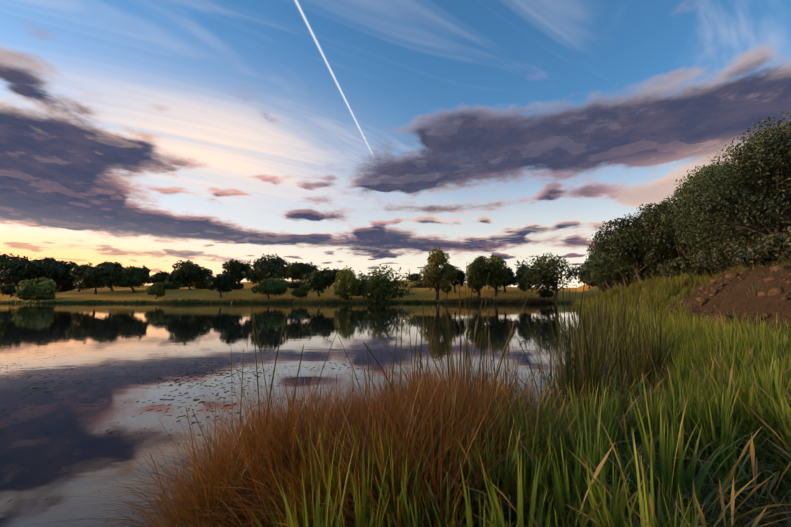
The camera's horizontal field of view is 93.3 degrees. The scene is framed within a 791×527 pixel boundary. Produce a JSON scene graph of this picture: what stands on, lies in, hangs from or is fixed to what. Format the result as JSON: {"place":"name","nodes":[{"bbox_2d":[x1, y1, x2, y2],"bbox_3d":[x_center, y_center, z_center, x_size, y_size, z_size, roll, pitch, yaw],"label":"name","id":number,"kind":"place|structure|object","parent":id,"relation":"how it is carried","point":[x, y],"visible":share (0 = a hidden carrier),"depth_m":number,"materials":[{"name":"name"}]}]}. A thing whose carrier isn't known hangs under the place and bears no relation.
{"place":"outdoors","nodes":[
{"label":"outdoors","id":0,"kind":"place"},
{"bbox_2d":[0,303,582,526],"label":"water","id":1,"kind":"structure","parent":0,"point":[91,387],"depth_m":10.69,"materials":[{"name":"grey liquid"}]},
{"bbox_2d":[0,265,790,526],"bbox_3d":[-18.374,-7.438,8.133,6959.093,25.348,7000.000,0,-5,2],"label":"ground","id":2,"kind":"structure","parent":0,"point":[752,305],"depth_m":118.75,"materials":[{"name":"brown soil"}]},
{"bbox_2d":[0,283,17,297],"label":"bush","id":3,"kind":"object","parent":2,"relation":"on","point":[9,289],"visible":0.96,"depth_m":134.07,"materials":[{"name":"green plant"}]},
{"bbox_2d":[0,253,36,284],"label":"dark oak tree","id":4,"kind":"object","parent":2,"relation":"on","point":[4,257],"visible":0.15,"depth_m":163.38,"materials":[{"name":"green plant"}]},
{"bbox_2d":[0,259,65,286],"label":"dark oak tree","id":5,"kind":"object","parent":2,"relation":"on","point":[17,273],"visible":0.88,"depth_m":150.43,"materials":[{"name":"green plant"}]},
{"bbox_2d":[13,277,57,300],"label":"bush","id":6,"kind":"object","parent":2,"relation":"on","point":[42,288],"visible":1,"depth_m":121.16,"materials":[{"name":"green plant"}]},
{"bbox_2d":[29,257,79,291],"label":"dark oak tree","id":7,"kind":"object","parent":2,"relation":"on","point":[68,279],"visible":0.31,"depth_m":166.68,"materials":[{"name":"green plant"}]},
{"bbox_2d":[56,285,70,291],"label":"shrub","id":8,"kind":"object","parent":2,"relation":"on","point":[64,289],"visible":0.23,"depth_m":175.40,"materials":[{"name":"green plant"}]},
{"bbox_2d":[62,284,91,291],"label":"bush","id":9,"kind":"object","parent":2,"relation":"on","point":[71,287],"visible":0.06,"depth_m":174.31,"materials":[{"name":"green plant"}]},
{"bbox_2d":[69,262,120,293],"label":"oak tree","id":10,"kind":"object","parent":2,"relation":"on","point":[91,276],"visible":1,"depth_m":135.05,"materials":[{"name":"green plant"}]},
{"bbox_2d":[96,261,124,290],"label":"oak tree","id":11,"kind":"object","parent":2,"relation":"on","point":[116,266],"visible":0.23,"depth_m":152.71,"materials":[{"name":"green plant"}]},
{"bbox_2d":[114,282,129,286],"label":"bush","id":12,"kind":"object","parent":2,"relation":"on","point":[119,284],"visible":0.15,"depth_m":251.32,"materials":[{"name":"green plant"}]},
{"bbox_2d":[121,265,151,292],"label":"oak tree","id":13,"kind":"object","parent":2,"relation":"on","point":[132,277],"visible":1,"depth_m":142.43,"materials":[{"name":"green plant"}]},
{"bbox_2d":[145,282,164,298],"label":"tree","id":14,"kind":"object","parent":2,"relation":"on","point":[156,289],"visible":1,"depth_m":123.66,"materials":[{"name":"green plant"}]},
{"bbox_2d":[150,271,168,282],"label":"oak tree","id":15,"kind":"object","parent":2,"relation":"on","point":[160,276],"visible":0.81,"depth_m":245.99,"materials":[{"name":"green plant"}]},
{"bbox_2d":[160,282,180,289],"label":"bush","id":16,"kind":"object","parent":2,"relation":"on","point":[169,285],"visible":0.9,"depth_m":161.29,"materials":[{"name":"green plant"}]},
{"bbox_2d":[165,279,194,286],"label":"green tree","id":17,"kind":"object","parent":2,"relation":"on","point":[184,285],"visible":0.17,"depth_m":224.45,"materials":[{"name":"green plant"}]},
{"bbox_2d":[124,504,250,526],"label":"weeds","id":18,"kind":"object","parent":2,"relation":"on","point":[179,518],"depth_m":2.35,"materials":[{"name":"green plant"}]},
{"bbox_2d":[166,259,212,289],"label":"oak tree","id":19,"kind":"object","parent":2,"relation":"on","point":[188,271],"visible":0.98,"depth_m":148.68,"materials":[{"name":"green plant"}]},
{"bbox_2d":[191,282,215,288],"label":"bush","id":20,"kind":"object","parent":2,"relation":"on","point":[196,286],"visible":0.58,"depth_m":159.62,"materials":[{"name":"green plant"}]},
{"bbox_2d":[205,272,236,297],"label":"dark oak tree","id":21,"kind":"object","parent":2,"relation":"on","point":[223,282],"visible":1,"depth_m":122.55,"materials":[{"name":"green plant"}]},
{"bbox_2d":[221,258,252,282],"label":"oak tree","id":22,"kind":"object","parent":2,"relation":"on","point":[235,268],"visible":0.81,"depth_m":163.04,"materials":[{"name":"green plant"}]},
{"bbox_2d":[231,282,243,288],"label":"shrub","id":23,"kind":"object","parent":2,"relation":"on","point":[239,285],"visible":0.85,"depth_m":148.32,"materials":[{"name":"green plant"}]},
{"bbox_2d":[157,297,340,302],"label":"brown reeds","id":24,"kind":"object","parent":2,"relation":"on","point":[264,300],"visible":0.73,"depth_m":114.63,"materials":[{"name":"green plant"}]},
{"bbox_2d":[246,273,262,283],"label":"oak tree","id":25,"kind":"object","parent":2,"relation":"on","point":[248,280],"visible":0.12,"depth_m":219.61,"materials":[{"name":"green plant"}]},
{"bbox_2d":[242,253,293,284],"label":"oak tree","id":26,"kind":"object","parent":2,"relation":"on","point":[272,268],"visible":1,"depth_m":147.01,"materials":[{"name":"green plant"}]},
{"bbox_2d":[251,277,288,298],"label":"green tree","id":27,"kind":"object","parent":2,"relation":"on","point":[275,286],"visible":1,"depth_m":123.24,"materials":[{"name":"green plant"}]},
{"bbox_2d":[0,299,562,303],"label":"green reeds","id":28,"kind":"object","parent":2,"relation":"on","point":[228,302],"visible":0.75,"depth_m":114.92,"materials":[{"name":"green plant"}]},
{"bbox_2d":[288,281,304,288],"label":"shrub","id":29,"kind":"object","parent":2,"relation":"on","point":[297,284],"visible":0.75,"depth_m":170.15,"materials":[{"name":"green plant"}]},
{"bbox_2d":[279,261,318,283],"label":"oak tree","id":30,"kind":"object","parent":2,"relation":"on","point":[300,270],"visible":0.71,"depth_m":192.17,"materials":[{"name":"green plant"}]},
{"bbox_2d":[291,288,307,297],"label":"bush","id":31,"kind":"object","parent":2,"relation":"on","point":[296,292],"visible":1,"depth_m":127.12,"materials":[{"name":"green plant"}]},
{"bbox_2d":[298,284,309,290],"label":"bush","id":32,"kind":"object","parent":2,"relation":"on","point":[305,287],"visible":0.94,"depth_m":145.36,"materials":[{"name":"green plant"}]},
{"bbox_2d":[301,267,333,296],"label":"oak tree","id":33,"kind":"object","parent":2,"relation":"on","point":[319,280],"visible":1,"depth_m":126.11,"materials":[{"name":"green plant"}]},
{"bbox_2d":[113,375,549,526],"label":"grass","id":34,"kind":"structure","parent":2,"relation":"on","point":[268,473],"depth_m":2.37,"materials":[{"name":"brown plant"}]},
{"bbox_2d":[331,268,346,282],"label":"dark oak tree","id":35,"kind":"object","parent":2,"relation":"on","point":[335,271],"visible":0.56,"depth_m":219.56,"materials":[{"name":"green plant"}]},
{"bbox_2d":[333,265,366,299],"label":"willow tree","id":36,"kind":"object","parent":2,"relation":"on","point":[346,286],"visible":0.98,"depth_m":119.15,"materials":[{"name":"green plant"}]},
{"bbox_2d":[2,346,753,526],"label":"sedge grass","id":37,"kind":"structure","parent":2,"relation":"on","point":[273,444],"depth_m":2.34,"materials":[{"name":"brown plant"}]},
{"bbox_2d":[360,264,416,300],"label":"willow tree","id":38,"kind":"object","parent":2,"relation":"on","point":[379,285],"visible":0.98,"depth_m":118.42,"materials":[{"name":"green plant"}]},
{"bbox_2d":[406,273,421,280],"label":"oak tree","id":39,"kind":"object","parent":2,"relation":"on","point":[415,277],"visible":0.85,"depth_m":262.31,"materials":[{"name":"green plant"}]},
{"bbox_2d":[413,280,432,287],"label":"shrub","id":40,"kind":"object","parent":2,"relation":"on","point":[419,285],"visible":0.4,"depth_m":164.89,"materials":[{"name":"green plant"}]},
{"bbox_2d":[418,246,456,299],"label":"poplar tree","id":41,"kind":"object","parent":2,"relation":"on","point":[436,261],"visible":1,"depth_m":124.88,"materials":[{"name":"green plant"}]},
{"bbox_2d":[150,263,726,510],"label":"reeds","id":42,"kind":"object","parent":2,"relation":"on","point":[576,369],"visible":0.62,"depth_m":4.81,"materials":[{"name":"green plant"}]},
{"bbox_2d":[441,284,451,297],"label":"green tree","id":43,"kind":"object","parent":2,"relation":"on","point":[448,289],"visible":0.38,"depth_m":128.43,"materials":[{"name":"green plant"}]},
{"bbox_2d":[438,267,466,292],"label":"dark oak tree","id":44,"kind":"object","parent":2,"relation":"on","point":[460,275],"visible":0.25,"depth_m":138.79,"materials":[{"name":"green plant"}]},
{"bbox_2d":[464,255,488,295],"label":"poplar tree","id":45,"kind":"object","parent":2,"relation":"on","point":[478,266],"visible":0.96,"depth_m":127.27,"materials":[{"name":"green plant"}]},
{"bbox_2d":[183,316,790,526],"bbox_3d":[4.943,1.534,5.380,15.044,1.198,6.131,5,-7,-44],"label":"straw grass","id":46,"kind":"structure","parent":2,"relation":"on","point":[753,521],"depth_m":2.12,"materials":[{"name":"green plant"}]},
{"bbox_2d":[483,254,509,296],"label":"poplar tree","id":47,"kind":"object","parent":2,"relation":"on","point":[496,271],"visible":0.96,"depth_m":128.19,"materials":[{"name":"green plant"}]},
{"bbox_2d":[442,295,553,303],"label":"brown reeds","id":48,"kind":"object","parent":2,"relation":"on","point":[475,299],"visible":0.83,"depth_m":112.98,"materials":[{"name":"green plant"}]},
{"bbox_2d":[502,267,518,291],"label":"oak tree","id":49,"kind":"object","parent":2,"relation":"on","point":[513,279],"visible":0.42,"depth_m":136.62,"materials":[{"name":"green plant"}]},
{"bbox_2d":[236,317,790,526],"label":"grass","id":50,"kind":"structure","parent":2,"relation":"on","point":[696,409],"depth_m":2.21,"materials":[{"name":"green plant"}]},
{"bbox_2d":[515,265,530,290],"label":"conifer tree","id":51,"kind":"object","parent":2,"relation":"on","point":[517,273],"visible":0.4,"depth_m":143.62,"materials":[{"name":"green plant"}]},
{"bbox_2d":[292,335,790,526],"bbox_3d":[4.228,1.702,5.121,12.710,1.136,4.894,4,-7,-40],"label":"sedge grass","id":52,"kind":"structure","parent":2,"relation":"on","point":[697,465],"depth_m":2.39,"materials":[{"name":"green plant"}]},
{"bbox_2d":[539,289,553,297],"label":"shrub","id":53,"kind":"object","parent":2,"relation":"on","point":[550,293],"visible":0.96,"depth_m":124.69,"materials":[{"name":"green plant"}]},
{"bbox_2d":[514,253,583,300],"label":"green tree","id":54,"kind":"object","parent":2,"relation":"on","point":[548,272],"visible":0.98,"depth_m":116.88,"materials":[{"name":"green plant"}]},
{"bbox_2d":[577,258,608,292],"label":"live oak tree","id":55,"kind":"object","parent":2,"relation":"on","point":[582,273],"visible":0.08,"depth_m":86.36,"materials":[{"name":"green plant"}]},
{"bbox_2d":[586,263,617,289],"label":"live oak tree","id":56,"kind":"object","parent":2,"relation":"on","point":[607,284],"depth_m":70.64,"materials":[{"name":"green plant"}]},
{"bbox_2d":[587,272,617,292],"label":"bush","id":57,"kind":"object","parent":2,"relation":"on","point":[592,282],"visible":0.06,"depth_m":79.20,"materials":[{"name":"green plant"}]},
{"bbox_2d":[587,252,618,286],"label":"live oak tree","id":58,"kind":"object","parent":2,"relation":"on","point":[615,284],"visible":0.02,"depth_m":65.82,"materials":[{"name":"green plant"}]},
{"bbox_2d":[586,251,630,290],"bbox_3d":[34.048,1.413,57.067,8.843,8.041,8.383,0,-5,1],"label":"live oak tree","id":59,"kind":"object","parent":2,"relation":"on","point":[608,276],"visible":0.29,"depth_m":56.40,"materials":[{"name":"green plant"}]},
{"bbox_2d":[591,234,649,287],"bbox_3d":[30.806,-0.282,49.643,9.716,9.123,9.113,-2,-5,18],"label":"live oak tree","id":60,"kind":"object","parent":2,"relation":"on","point":[626,279],"visible":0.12,"depth_m":48.72,"materials":[{"name":"green plant"}]},
{"bbox_2d":[586,213,691,283],"bbox_3d":[25.940,-1.543,39.024,10.326,8.852,11.215,1,-5,-13],"label":"live oak tree","id":61,"kind":"object","parent":2,"relation":"on","point":[627,240],"visible":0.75,"depth_m":38.60,"materials":[{"name":"green plant"}]},
{"bbox_2d":[631,268,656,283],"bbox_3d":[28.696,1.669,41.705,4.180,2.800,3.705,-4,-6,35],"label":"shrub","id":62,"kind":"object","parent":2,"relation":"on","point":[647,273],"visible":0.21,"depth_m":41.61,"materials":[{"name":"green plant"}]},
{"bbox_2d":[573,267,726,314],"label":"grass","id":63,"kind":"structure","parent":2,"relation":"on","point":[656,287],"depth_m":32.45,"materials":[{"name":"green plant"}]},
{"bbox_2d":[650,272,664,278],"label":"shrub","id":64,"kind":"object","parent":2,"relation":"on","point":[654,274],"visible":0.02,"depth_m":38.89,"materials":[{"name":"green plant"}]},
{"bbox_2d":[653,262,668,279],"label":"shrub","id":65,"kind":"object","parent":2,"relation":"on","point":[658,271],"visible":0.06,"depth_m":35.25,"materials":[{"name":"green plant"}]},
{"bbox_2d":[630,187,712,258],"bbox_3d":[27.217,-2.546,33.781,10.485,9.661,10.707,2,-5,-18],"label":"live oak tree","id":66,"kind":"object","parent":2,"relation":"on","point":[649,213],"visible":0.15,"depth_m":34.07,"materials":[{"name":"green plant"}]},
{"bbox_2d":[657,256,693,278],"bbox_3d":[24.796,0.798,32.328,4.026,2.855,3.406,0,-5,-5],"label":"shrub","id":67,"kind":"object","parent":2,"relation":"on","point":[662,270],"visible":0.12,"depth_m":32.26,"materials":[{"name":"green plant"}]},
{"bbox_2d":[665,256,696,277],"bbox_3d":[23.668,0.725,30.388,2.177,2.651,2.620,3,-6,-26],"label":"shrub","id":68,"kind":"object","parent":2,"relation":"on","point":[684,266],"visible":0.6,"depth_m":30.29,"materials":[{"name":"green plant"}]},
{"bbox_2d":[578,301,787,380],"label":"rank grass","id":69,"kind":"structure","parent":2,"relation":"on","point":[669,337],"depth_m":9.26,"materials":[{"name":"green plant"}]},
{"bbox_2d":[594,275,790,412],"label":"tall grass","id":70,"kind":"structure","parent":2,"relation":"on","point":[680,311],"depth_m":8.59,"materials":[{"name":"green plant"}]},
{"bbox_2d":[608,449,790,526],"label":"dry grass","id":71,"kind":"structure","parent":2,"relation":"on","point":[749,502],"depth_m":2.31,"materials":[{"name":"plant"}]},
{"bbox_2d":[690,250,712,275],"bbox_3d":[23.021,0.269,26.442,3.565,2.840,3.583,-5,-7,44],"label":"shrub","id":72,"kind":"object","parent":2,"relation":"on","point":[696,260],"visible":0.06,"depth_m":26.61,"materials":[{"name":"green plant"}]},
{"bbox_2d":[687,246,733,276],"bbox_3d":[21.808,0.156,24.197,3.696,2.696,3.971,1,-5,-15],"label":"shrub","id":73,"kind":"object","parent":2,"relation":"on","point":[696,269],"visible":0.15,"depth_m":24.79,"materials":[{"name":"green plant"}]},
{"bbox_2d":[633,258,790,306],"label":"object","id":74,"kind":"structure","parent":2,"relation":"on","point":[746,269],"depth_m":17.39,"materials":[{"name":"green plant"}]},
{"bbox_2d":[638,265,790,330],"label":"clods","id":75,"kind":"object","parent":2,"relation":"on","point":[703,301],"visible":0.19,"depth_m":13.23,"materials":[{"name":"brown soil"}]},
{"bbox_2d":[656,161,790,258],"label":"live oak tree","id":76,"kind":"object","parent":2,"relation":"on","point":[696,233],"visible":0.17,"depth_m":26.52,"materials":[{"name":"green plant"}]},
{"bbox_2d":[674,111,790,253],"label":"live oak tree","id":77,"kind":"object","parent":2,"relation":"on","point":[767,219],"visible":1,"depth_m":19.46,"materials":[{"name":"green plant"}]},
{"bbox_2d":[704,234,763,275],"bbox_3d":[19.993,-0.261,20.922,4.145,2.991,4.275,-4,-6,35],"label":"shrub","id":78,"kind":"object","parent":2,"relation":"on","point":[722,255],"visible":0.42,"depth_m":21.31,"materials":[{"name":"green plant"}]},
{"bbox_2d":[726,242,766,268],"bbox_3d":[19.229,-0.027,18.917,3.198,2.554,3.314,-1,-5,8],"label":"shrub","id":79,"kind":"object","parent":2,"relation":"on","point":[729,255],"visible":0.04,"depth_m":19.89,"materials":[{"name":"green plant"}]},
{"bbox_2d":[732,234,787,270],"bbox_3d":[16.398,-0.201,16.080,2.729,1.972,3.272,-3,-6,27],"label":"shrub","id":80,"kind":"object","parent":2,"relation":"on","point":[748,256],"visible":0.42,"depth_m":16.14,"materials":[{"name":"green plant"}]},
{"bbox_2d":[741,153,790,203],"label":"live oak tree","id":81,"kind":"object","parent":2,"relation":"on","point":[772,178],"visible":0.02,"depth_m":21.44,"materials":[{"name":"green plant"}]},
{"bbox_2d":[753,226,790,263],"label":"shrub","id":82,"kind":"object","parent":2,"relation":"on","point":[783,243],"visible":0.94,"depth_m":14.48,"materials":[{"name":"green plant"}]},
{"bbox_2d":[0,0,790,287],"label":"sky","id":83,"kind":"structure","parent":0,"point":[361,135],"materials":[{"name":"blue"}]}
]}

